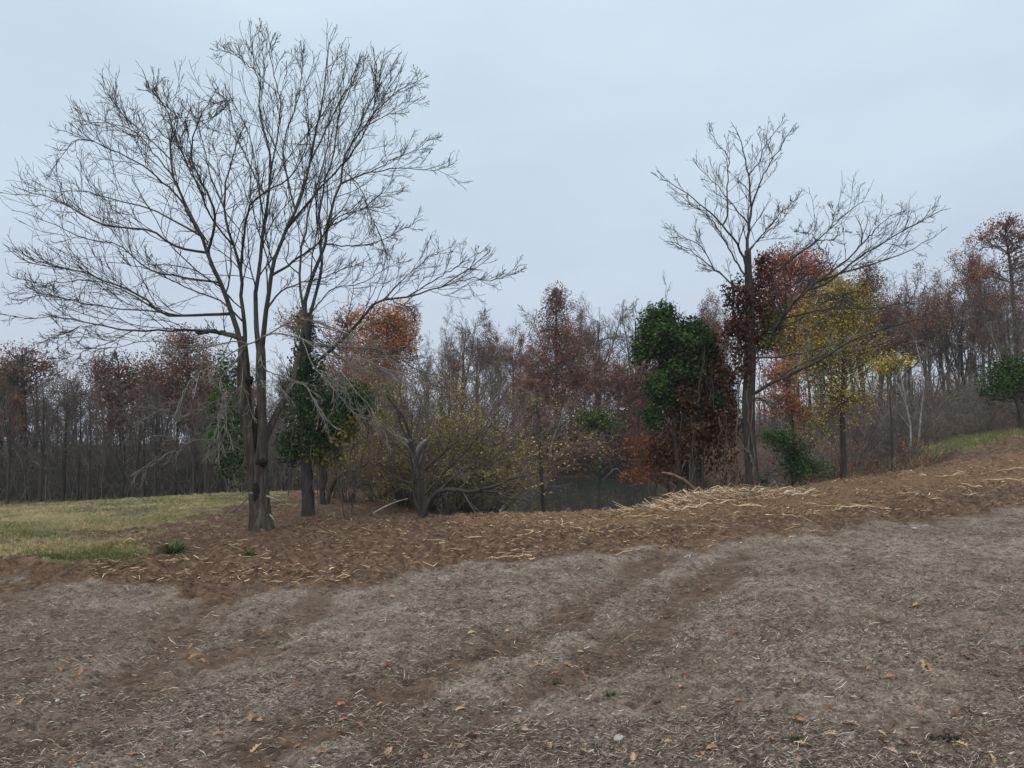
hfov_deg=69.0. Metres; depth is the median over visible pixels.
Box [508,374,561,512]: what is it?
shore sapling
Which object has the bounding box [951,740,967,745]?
fallen leaf
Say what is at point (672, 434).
leaf cover
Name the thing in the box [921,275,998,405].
bare tree
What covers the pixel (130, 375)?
autumn tree
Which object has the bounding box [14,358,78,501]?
bare tree
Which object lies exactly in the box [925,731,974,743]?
torn sod
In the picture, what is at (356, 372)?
autumn tree
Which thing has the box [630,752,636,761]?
fallen leaf
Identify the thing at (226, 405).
autumn tree
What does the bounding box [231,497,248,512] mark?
fallen branch
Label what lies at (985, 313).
bare tree
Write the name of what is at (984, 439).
grass
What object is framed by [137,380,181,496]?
bare tree
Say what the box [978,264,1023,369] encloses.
bare tree
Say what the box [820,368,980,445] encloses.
shrub
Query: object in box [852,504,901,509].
wood splinter
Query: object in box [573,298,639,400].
bare tree
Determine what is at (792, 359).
autumn tree
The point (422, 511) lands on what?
crooked tree
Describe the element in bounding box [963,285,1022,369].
autumn tree
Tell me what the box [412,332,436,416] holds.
bare tree
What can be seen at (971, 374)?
bare tree
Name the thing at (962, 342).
bare tree
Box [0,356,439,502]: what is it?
undergrowth
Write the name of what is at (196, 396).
bare tree
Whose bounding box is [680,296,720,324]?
bare tree
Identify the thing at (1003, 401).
shrub
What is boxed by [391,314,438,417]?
bare tree
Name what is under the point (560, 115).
sky
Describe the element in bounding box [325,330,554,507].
shrub
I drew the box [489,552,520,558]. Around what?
wood splinter
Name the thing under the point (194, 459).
bare tree
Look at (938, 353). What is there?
bare tree
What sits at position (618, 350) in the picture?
bare tree
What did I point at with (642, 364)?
autumn tree
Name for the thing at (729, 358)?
bare tree
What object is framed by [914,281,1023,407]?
autumn tree
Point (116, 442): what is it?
bare tree
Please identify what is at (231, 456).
cedar sapling
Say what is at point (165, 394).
bare tree
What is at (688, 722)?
straw
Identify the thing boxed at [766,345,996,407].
deep woods
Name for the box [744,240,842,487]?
autumn tree
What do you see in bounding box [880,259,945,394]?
autumn tree
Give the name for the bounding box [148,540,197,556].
weed
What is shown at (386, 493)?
shrub
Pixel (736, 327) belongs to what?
maroon vine
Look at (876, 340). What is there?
autumn tree
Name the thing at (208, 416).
autumn tree
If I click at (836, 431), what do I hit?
undergrowth
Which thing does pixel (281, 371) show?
bare tree
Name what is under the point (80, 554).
grass
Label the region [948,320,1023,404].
bleached dead tree
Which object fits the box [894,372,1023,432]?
shrub
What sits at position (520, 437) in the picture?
shrub
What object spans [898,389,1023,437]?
shrub
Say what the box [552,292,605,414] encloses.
autumn tree
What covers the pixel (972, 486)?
wood splinter
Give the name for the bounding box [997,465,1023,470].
wood splinter
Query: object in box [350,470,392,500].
shrub
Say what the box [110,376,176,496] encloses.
bare tree
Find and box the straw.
[0,492,1023,767]
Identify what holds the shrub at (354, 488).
on the ground at (50, 574)
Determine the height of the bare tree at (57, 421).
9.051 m
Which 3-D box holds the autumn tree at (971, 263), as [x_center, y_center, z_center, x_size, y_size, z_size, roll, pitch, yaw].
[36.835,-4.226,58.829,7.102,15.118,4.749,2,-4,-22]
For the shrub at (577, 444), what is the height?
5.919 m
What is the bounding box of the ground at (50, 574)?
[0,432,1023,767]
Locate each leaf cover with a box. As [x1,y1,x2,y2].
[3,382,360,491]
[419,407,783,465]
[782,365,1016,446]
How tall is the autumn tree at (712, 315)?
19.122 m
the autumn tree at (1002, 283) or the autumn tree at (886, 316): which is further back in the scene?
the autumn tree at (1002, 283)
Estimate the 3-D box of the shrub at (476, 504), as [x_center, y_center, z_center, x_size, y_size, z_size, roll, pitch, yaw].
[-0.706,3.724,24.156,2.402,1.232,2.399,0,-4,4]
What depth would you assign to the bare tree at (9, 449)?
42.12 m
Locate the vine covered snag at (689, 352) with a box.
[627,298,743,496]
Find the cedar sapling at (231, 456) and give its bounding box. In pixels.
[197,350,255,504]
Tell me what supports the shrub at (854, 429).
on the ground at (50, 574)
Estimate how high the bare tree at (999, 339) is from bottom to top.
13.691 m
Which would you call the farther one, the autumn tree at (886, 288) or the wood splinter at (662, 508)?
the autumn tree at (886, 288)
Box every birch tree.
[881,343,937,459]
[894,323,933,445]
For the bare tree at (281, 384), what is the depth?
48.28 m
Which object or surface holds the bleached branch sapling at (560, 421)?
on the ground at (50, 574)
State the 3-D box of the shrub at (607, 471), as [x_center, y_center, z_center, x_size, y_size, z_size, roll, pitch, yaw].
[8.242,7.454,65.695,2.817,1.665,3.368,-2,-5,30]
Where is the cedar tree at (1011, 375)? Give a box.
[972,351,1023,429]
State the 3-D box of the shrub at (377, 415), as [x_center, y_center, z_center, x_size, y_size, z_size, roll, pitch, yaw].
[-2.746,1.639,25.035,7.031,5.444,7.683,4,-6,-44]
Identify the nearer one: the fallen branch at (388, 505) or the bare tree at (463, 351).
the fallen branch at (388, 505)
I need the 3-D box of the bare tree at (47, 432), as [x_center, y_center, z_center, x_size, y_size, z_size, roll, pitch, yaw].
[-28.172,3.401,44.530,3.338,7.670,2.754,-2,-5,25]
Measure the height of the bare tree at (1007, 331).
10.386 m
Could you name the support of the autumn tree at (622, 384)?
on the ground at (50, 574)
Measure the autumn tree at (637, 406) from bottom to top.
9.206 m
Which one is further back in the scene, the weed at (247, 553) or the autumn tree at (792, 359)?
the autumn tree at (792, 359)
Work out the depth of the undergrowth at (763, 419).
68.17 m
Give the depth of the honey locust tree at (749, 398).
20.35 m
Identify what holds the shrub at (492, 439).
on the ground at (50, 574)
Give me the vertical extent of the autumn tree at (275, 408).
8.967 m
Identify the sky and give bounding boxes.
[0,0,1023,444]
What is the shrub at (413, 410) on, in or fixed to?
on the ground at (50, 574)
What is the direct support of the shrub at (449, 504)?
on the ground at (50, 574)
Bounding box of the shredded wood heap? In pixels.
[605,482,865,512]
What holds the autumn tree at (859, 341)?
on the ground at (50, 574)
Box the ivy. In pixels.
[268,306,383,518]
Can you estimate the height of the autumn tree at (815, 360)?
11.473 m
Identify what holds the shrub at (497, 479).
on the ground at (50, 574)
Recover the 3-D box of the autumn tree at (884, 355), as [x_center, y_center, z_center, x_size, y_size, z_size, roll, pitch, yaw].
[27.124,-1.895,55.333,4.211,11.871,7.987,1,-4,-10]
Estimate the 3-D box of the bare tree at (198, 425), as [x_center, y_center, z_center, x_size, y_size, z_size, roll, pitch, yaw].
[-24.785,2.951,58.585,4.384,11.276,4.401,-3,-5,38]
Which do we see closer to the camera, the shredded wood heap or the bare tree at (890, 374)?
the shredded wood heap
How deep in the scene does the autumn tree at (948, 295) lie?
43.38 m
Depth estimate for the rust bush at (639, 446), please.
25.02 m
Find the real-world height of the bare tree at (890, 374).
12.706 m
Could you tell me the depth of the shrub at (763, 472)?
25.95 m
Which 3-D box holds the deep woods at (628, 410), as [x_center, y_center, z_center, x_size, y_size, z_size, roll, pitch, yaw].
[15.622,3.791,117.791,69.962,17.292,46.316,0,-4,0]
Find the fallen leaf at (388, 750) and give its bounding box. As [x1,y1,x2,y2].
[384,747,391,754]
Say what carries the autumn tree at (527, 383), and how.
on the ground at (50, 574)
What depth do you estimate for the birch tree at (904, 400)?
33.02 m
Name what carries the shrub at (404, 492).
on the ground at (50, 574)
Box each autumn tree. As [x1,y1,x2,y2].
[0,338,67,500]
[0,351,50,459]
[0,358,42,499]
[26,380,63,451]
[29,366,146,452]
[34,346,101,492]
[75,349,170,497]
[129,322,236,492]
[129,348,184,467]
[185,380,297,446]
[196,382,227,469]
[230,366,266,450]
[266,377,298,467]
[267,289,370,382]
[288,342,397,478]
[314,373,328,481]
[319,334,386,442]
[338,299,423,409]
[361,348,399,432]
[363,360,399,418]
[385,373,411,422]
[415,306,521,418]
[461,315,521,422]
[488,323,539,422]
[494,352,578,448]
[505,280,616,476]
[530,405,558,469]
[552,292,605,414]
[563,343,638,465]
[571,358,674,477]
[611,372,675,478]
[616,309,658,428]
[694,287,743,404]
[700,297,736,347]
[711,281,744,438]
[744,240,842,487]
[756,300,806,396]
[774,282,852,448]
[778,256,928,432]
[792,286,907,425]
[793,283,865,436]
[810,256,929,439]
[827,266,892,393]
[830,272,968,413]
[838,283,905,405]
[841,314,868,426]
[870,274,904,404]
[879,248,1023,416]
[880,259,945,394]
[904,268,971,395]
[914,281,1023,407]
[944,232,1011,385]
[963,211,1023,401]
[963,260,1023,361]
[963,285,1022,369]
[1008,284,1023,359]
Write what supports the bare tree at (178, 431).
on the ground at (50, 574)
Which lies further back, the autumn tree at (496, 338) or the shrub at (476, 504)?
the autumn tree at (496, 338)
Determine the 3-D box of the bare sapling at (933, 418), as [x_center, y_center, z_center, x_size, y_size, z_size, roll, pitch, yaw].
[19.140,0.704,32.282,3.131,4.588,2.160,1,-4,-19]
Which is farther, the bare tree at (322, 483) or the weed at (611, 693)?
the bare tree at (322, 483)
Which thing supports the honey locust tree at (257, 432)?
on the ground at (50, 574)
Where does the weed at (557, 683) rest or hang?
on the ground at (50, 574)
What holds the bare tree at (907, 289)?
on the ground at (50, 574)
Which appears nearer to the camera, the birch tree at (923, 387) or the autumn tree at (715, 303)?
the birch tree at (923, 387)
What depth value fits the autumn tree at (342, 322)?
61.19 m
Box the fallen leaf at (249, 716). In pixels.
[247,713,252,720]
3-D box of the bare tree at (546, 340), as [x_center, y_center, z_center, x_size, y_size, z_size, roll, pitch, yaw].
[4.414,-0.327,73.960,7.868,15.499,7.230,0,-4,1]
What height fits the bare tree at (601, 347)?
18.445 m
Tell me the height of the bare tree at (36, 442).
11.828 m
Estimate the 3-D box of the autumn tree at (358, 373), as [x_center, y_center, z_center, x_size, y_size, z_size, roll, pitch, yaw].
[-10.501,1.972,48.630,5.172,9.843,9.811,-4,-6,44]
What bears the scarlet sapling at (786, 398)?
on the ground at (50, 574)
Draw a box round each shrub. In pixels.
[267,374,447,499]
[281,431,402,502]
[313,443,365,497]
[315,342,517,499]
[321,352,559,511]
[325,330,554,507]
[342,377,512,506]
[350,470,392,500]
[352,471,408,502]
[353,391,547,514]
[369,377,587,510]
[379,367,631,512]
[387,351,617,511]
[441,436,528,511]
[454,480,519,512]
[506,451,549,498]
[536,443,585,474]
[552,435,615,469]
[590,463,618,476]
[627,431,764,500]
[642,425,816,496]
[708,405,902,487]
[734,421,764,445]
[737,403,975,483]
[740,416,797,446]
[744,418,939,488]
[757,416,966,487]
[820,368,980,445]
[832,401,926,458]
[839,396,974,451]
[865,423,950,463]
[875,390,995,447]
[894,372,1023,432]
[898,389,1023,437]
[926,369,1023,430]
[965,367,1023,425]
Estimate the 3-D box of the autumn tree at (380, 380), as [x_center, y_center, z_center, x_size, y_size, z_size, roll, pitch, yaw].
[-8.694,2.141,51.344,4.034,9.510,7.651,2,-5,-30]
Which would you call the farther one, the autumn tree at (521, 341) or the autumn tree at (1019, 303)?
the autumn tree at (521, 341)
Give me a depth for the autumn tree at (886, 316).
41.88 m
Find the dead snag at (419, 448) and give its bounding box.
[413,436,429,515]
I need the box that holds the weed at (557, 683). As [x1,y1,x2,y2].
[552,679,562,685]
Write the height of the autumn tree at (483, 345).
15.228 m
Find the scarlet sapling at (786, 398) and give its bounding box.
[755,357,819,485]
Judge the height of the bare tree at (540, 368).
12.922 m
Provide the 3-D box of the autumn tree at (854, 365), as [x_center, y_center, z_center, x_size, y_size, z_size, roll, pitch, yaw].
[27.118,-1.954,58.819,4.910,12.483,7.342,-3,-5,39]
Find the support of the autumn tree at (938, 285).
on the ground at (50, 574)
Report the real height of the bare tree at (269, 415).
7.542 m
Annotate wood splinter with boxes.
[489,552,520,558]
[625,514,650,517]
[648,506,678,511]
[674,499,710,509]
[690,494,738,506]
[732,501,761,506]
[834,504,874,509]
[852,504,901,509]
[961,483,992,487]
[982,476,1023,480]
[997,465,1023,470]
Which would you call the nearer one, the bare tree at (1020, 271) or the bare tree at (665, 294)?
the bare tree at (1020, 271)
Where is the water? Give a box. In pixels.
[437,477,742,512]
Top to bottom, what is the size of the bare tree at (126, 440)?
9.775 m
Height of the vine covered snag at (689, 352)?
6.036 m
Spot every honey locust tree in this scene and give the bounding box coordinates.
[0,18,445,531]
[249,42,526,515]
[651,114,950,487]
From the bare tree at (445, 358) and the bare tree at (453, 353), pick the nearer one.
the bare tree at (445, 358)
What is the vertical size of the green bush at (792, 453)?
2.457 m
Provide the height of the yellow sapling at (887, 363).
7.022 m
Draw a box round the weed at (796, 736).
[787,731,806,740]
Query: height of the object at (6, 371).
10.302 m
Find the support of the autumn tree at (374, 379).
on the ground at (50, 574)
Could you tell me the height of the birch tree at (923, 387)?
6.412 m
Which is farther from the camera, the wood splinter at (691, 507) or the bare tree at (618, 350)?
the bare tree at (618, 350)
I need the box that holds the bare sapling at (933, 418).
[917,348,992,443]
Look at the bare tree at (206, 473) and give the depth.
41.49 m
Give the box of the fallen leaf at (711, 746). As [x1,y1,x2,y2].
[706,743,717,747]
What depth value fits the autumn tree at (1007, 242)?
50.62 m
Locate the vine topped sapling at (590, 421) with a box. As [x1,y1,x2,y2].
[570,406,627,509]
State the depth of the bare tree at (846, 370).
48.69 m
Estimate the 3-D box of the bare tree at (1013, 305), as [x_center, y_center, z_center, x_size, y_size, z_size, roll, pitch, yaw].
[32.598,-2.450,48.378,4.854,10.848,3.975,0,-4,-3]
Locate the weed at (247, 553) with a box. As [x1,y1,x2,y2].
[240,550,259,556]
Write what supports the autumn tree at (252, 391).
on the ground at (50, 574)
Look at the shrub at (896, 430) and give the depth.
35.78 m
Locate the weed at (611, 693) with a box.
[600,690,618,696]
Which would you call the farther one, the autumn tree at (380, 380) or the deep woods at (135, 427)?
the deep woods at (135, 427)
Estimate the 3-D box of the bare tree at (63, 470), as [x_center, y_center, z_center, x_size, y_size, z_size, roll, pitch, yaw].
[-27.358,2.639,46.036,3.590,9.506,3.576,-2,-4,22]
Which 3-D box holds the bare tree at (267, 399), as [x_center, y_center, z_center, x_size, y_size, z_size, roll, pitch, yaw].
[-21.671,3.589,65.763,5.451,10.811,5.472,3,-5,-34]
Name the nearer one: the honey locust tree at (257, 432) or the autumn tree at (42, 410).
the honey locust tree at (257, 432)
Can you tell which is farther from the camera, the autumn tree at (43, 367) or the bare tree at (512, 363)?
the bare tree at (512, 363)
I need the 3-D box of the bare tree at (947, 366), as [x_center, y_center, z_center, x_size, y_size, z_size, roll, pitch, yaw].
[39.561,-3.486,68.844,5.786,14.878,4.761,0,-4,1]
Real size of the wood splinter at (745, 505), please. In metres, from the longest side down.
1.263 x 0.254 x 0.147 m
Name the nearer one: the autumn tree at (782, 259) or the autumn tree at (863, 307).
the autumn tree at (782, 259)
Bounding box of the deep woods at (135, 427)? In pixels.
[28,395,379,469]
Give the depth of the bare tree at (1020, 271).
48.30 m
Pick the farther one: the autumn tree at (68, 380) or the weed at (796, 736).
the autumn tree at (68, 380)
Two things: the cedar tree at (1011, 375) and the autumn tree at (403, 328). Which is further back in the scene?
the autumn tree at (403, 328)
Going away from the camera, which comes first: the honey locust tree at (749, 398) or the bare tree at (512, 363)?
the honey locust tree at (749, 398)
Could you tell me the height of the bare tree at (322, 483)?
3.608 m
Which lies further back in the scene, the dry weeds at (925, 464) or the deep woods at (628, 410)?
the deep woods at (628, 410)
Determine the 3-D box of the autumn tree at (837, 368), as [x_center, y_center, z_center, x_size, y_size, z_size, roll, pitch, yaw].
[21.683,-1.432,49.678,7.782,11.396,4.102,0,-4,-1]
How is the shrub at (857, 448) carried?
on the ground at (50, 574)
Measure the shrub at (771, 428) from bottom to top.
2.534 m
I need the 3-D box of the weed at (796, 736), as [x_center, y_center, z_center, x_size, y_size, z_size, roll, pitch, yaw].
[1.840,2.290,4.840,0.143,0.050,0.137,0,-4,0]
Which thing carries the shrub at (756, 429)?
on the ground at (50, 574)
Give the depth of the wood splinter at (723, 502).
17.56 m
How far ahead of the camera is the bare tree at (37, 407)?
53.83 m
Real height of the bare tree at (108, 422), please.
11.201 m
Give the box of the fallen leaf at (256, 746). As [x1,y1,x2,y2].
[250,743,261,751]
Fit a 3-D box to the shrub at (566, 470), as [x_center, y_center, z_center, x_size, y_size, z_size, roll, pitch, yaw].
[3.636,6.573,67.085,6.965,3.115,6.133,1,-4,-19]
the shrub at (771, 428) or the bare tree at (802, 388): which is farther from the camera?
the shrub at (771, 428)
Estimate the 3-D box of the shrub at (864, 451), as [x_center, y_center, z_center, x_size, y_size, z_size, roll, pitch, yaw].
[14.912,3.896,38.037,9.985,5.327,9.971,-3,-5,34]
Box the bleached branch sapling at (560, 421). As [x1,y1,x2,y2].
[539,388,588,458]
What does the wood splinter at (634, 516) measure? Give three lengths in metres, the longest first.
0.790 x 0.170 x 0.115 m
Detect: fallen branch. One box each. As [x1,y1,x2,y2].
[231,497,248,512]
[373,498,407,513]
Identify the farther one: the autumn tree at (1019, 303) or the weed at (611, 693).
the autumn tree at (1019, 303)
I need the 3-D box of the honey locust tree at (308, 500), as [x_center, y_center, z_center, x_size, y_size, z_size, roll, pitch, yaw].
[-3.942,-3.819,20.770,6.176,15.321,7.295,2,-5,-27]
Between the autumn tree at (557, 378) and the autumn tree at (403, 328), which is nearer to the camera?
the autumn tree at (403, 328)
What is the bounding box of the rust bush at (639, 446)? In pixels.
[617,432,683,497]
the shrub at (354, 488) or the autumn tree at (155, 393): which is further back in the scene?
the autumn tree at (155, 393)
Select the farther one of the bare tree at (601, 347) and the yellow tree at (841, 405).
the bare tree at (601, 347)
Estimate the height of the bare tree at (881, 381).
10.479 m
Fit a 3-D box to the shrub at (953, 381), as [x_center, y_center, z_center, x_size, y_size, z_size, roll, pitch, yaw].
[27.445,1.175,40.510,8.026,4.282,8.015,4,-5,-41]
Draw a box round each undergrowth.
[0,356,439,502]
[351,394,811,484]
[764,343,1023,478]
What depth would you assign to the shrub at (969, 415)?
35.99 m
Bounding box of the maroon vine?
[713,249,794,425]
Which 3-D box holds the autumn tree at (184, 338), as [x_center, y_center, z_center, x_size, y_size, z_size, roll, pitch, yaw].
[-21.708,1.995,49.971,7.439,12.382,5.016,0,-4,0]
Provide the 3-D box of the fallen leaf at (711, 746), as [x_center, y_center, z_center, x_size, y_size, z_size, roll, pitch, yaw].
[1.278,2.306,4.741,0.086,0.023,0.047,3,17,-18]
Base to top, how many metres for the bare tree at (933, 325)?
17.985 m
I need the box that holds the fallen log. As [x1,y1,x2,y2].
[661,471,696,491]
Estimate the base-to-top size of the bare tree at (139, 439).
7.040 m
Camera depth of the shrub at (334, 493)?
29.78 m
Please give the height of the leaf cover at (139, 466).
9.800 m
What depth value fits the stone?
4.92 m
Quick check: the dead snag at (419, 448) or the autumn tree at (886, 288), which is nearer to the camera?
the dead snag at (419, 448)
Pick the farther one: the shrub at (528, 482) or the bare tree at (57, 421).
the bare tree at (57, 421)
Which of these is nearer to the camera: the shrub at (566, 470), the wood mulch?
the wood mulch
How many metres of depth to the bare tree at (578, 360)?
81.42 m
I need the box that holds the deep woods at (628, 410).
[408,367,784,438]
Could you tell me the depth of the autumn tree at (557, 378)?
65.68 m
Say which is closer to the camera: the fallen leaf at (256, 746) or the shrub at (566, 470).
the fallen leaf at (256, 746)
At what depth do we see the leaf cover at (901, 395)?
40.72 m
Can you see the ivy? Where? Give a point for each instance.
(346, 420)
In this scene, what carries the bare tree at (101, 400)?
on the ground at (50, 574)
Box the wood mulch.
[88,438,1023,586]
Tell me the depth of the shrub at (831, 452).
29.42 m
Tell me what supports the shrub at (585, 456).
on the ground at (50, 574)
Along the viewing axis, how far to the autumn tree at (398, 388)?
54.86 m
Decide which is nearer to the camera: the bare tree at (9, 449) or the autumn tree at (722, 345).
the bare tree at (9, 449)
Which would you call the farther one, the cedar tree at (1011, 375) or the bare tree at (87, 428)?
the bare tree at (87, 428)
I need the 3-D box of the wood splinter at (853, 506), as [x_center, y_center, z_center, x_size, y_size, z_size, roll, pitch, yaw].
[7.059,2.523,15.290,0.847,0.127,0.191,-5,20,15]
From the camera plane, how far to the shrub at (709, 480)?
23.68 m
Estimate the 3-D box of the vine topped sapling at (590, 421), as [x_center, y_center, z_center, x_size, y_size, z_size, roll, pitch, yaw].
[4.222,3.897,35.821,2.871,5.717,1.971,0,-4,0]
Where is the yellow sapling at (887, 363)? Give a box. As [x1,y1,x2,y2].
[867,350,919,471]
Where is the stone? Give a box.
[614,734,623,741]
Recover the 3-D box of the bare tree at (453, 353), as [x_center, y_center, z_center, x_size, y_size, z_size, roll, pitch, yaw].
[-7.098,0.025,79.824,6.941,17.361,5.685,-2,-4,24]
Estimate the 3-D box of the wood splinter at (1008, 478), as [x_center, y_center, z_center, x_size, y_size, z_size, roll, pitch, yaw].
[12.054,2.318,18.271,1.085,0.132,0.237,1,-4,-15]
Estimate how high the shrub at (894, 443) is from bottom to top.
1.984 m
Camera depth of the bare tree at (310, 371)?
82.16 m
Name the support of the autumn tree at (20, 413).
on the ground at (50, 574)
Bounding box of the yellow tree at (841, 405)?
[777,263,898,478]
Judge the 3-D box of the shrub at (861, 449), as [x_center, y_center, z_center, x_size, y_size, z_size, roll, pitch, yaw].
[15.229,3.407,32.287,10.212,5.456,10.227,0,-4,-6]
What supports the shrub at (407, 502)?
on the ground at (50, 574)
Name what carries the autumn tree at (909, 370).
on the ground at (50, 574)
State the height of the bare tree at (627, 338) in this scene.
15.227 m
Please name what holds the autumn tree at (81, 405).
on the ground at (50, 574)
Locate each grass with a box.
[0,488,334,564]
[842,426,1023,478]
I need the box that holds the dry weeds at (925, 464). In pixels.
[806,441,946,484]
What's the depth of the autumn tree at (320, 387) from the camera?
46.85 m
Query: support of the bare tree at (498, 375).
on the ground at (50, 574)
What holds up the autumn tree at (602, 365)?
on the ground at (50, 574)
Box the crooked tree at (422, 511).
[355,367,554,517]
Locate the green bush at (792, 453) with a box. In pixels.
[755,422,835,487]
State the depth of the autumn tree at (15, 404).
49.76 m
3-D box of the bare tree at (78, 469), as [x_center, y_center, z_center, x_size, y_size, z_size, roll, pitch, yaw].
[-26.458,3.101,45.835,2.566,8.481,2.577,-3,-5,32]
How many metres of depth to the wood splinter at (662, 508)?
16.87 m
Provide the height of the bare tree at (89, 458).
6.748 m
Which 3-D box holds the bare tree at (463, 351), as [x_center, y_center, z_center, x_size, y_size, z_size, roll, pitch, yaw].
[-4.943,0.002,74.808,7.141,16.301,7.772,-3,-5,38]
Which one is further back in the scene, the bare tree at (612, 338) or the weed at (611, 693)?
the bare tree at (612, 338)
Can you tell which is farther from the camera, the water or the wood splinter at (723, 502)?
the water
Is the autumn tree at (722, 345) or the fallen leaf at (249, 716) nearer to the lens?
the fallen leaf at (249, 716)
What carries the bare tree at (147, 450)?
on the ground at (50, 574)
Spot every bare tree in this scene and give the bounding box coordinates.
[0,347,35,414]
[0,380,47,503]
[5,396,55,495]
[11,344,90,496]
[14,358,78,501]
[26,382,70,501]
[36,353,98,501]
[38,387,87,491]
[55,376,111,497]
[56,369,109,500]
[67,394,110,499]
[78,351,134,456]
[84,358,125,446]
[85,357,139,493]
[102,391,149,465]
[105,416,162,462]
[107,376,163,497]
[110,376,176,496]
[117,345,201,493]
[135,373,179,495]
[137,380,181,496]
[148,363,201,494]
[164,358,218,466]
[174,383,215,493]
[175,359,230,441]
[186,390,224,492]
[245,383,280,463]
[252,371,288,428]
[267,343,299,483]
[268,341,301,485]
[269,348,345,415]
[319,444,374,504]
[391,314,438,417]
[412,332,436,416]
[422,308,494,421]
[429,307,480,415]
[430,295,468,418]
[456,312,509,428]
[480,323,526,426]
[485,319,535,434]
[517,304,591,447]
[523,332,566,412]
[566,320,601,415]
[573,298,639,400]
[578,294,629,404]
[607,298,644,432]
[607,301,649,378]
[607,310,657,408]
[647,270,684,379]
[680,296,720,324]
[717,314,740,403]
[776,301,834,438]
[818,274,865,439]
[860,268,927,442]
[863,270,932,435]
[865,334,918,407]
[911,266,972,385]
[917,271,968,403]
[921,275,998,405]
[929,274,1001,407]
[931,270,968,387]
[936,300,995,393]
[943,243,1022,368]
[949,242,1023,402]
[950,262,1023,425]
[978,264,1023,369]
[990,267,1023,360]
[1002,259,1023,324]
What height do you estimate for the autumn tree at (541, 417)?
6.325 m
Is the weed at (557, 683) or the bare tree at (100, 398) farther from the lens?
the bare tree at (100, 398)
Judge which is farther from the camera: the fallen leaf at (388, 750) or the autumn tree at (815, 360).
the autumn tree at (815, 360)
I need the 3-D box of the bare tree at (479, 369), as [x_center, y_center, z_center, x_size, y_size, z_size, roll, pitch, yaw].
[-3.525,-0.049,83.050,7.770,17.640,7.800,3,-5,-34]

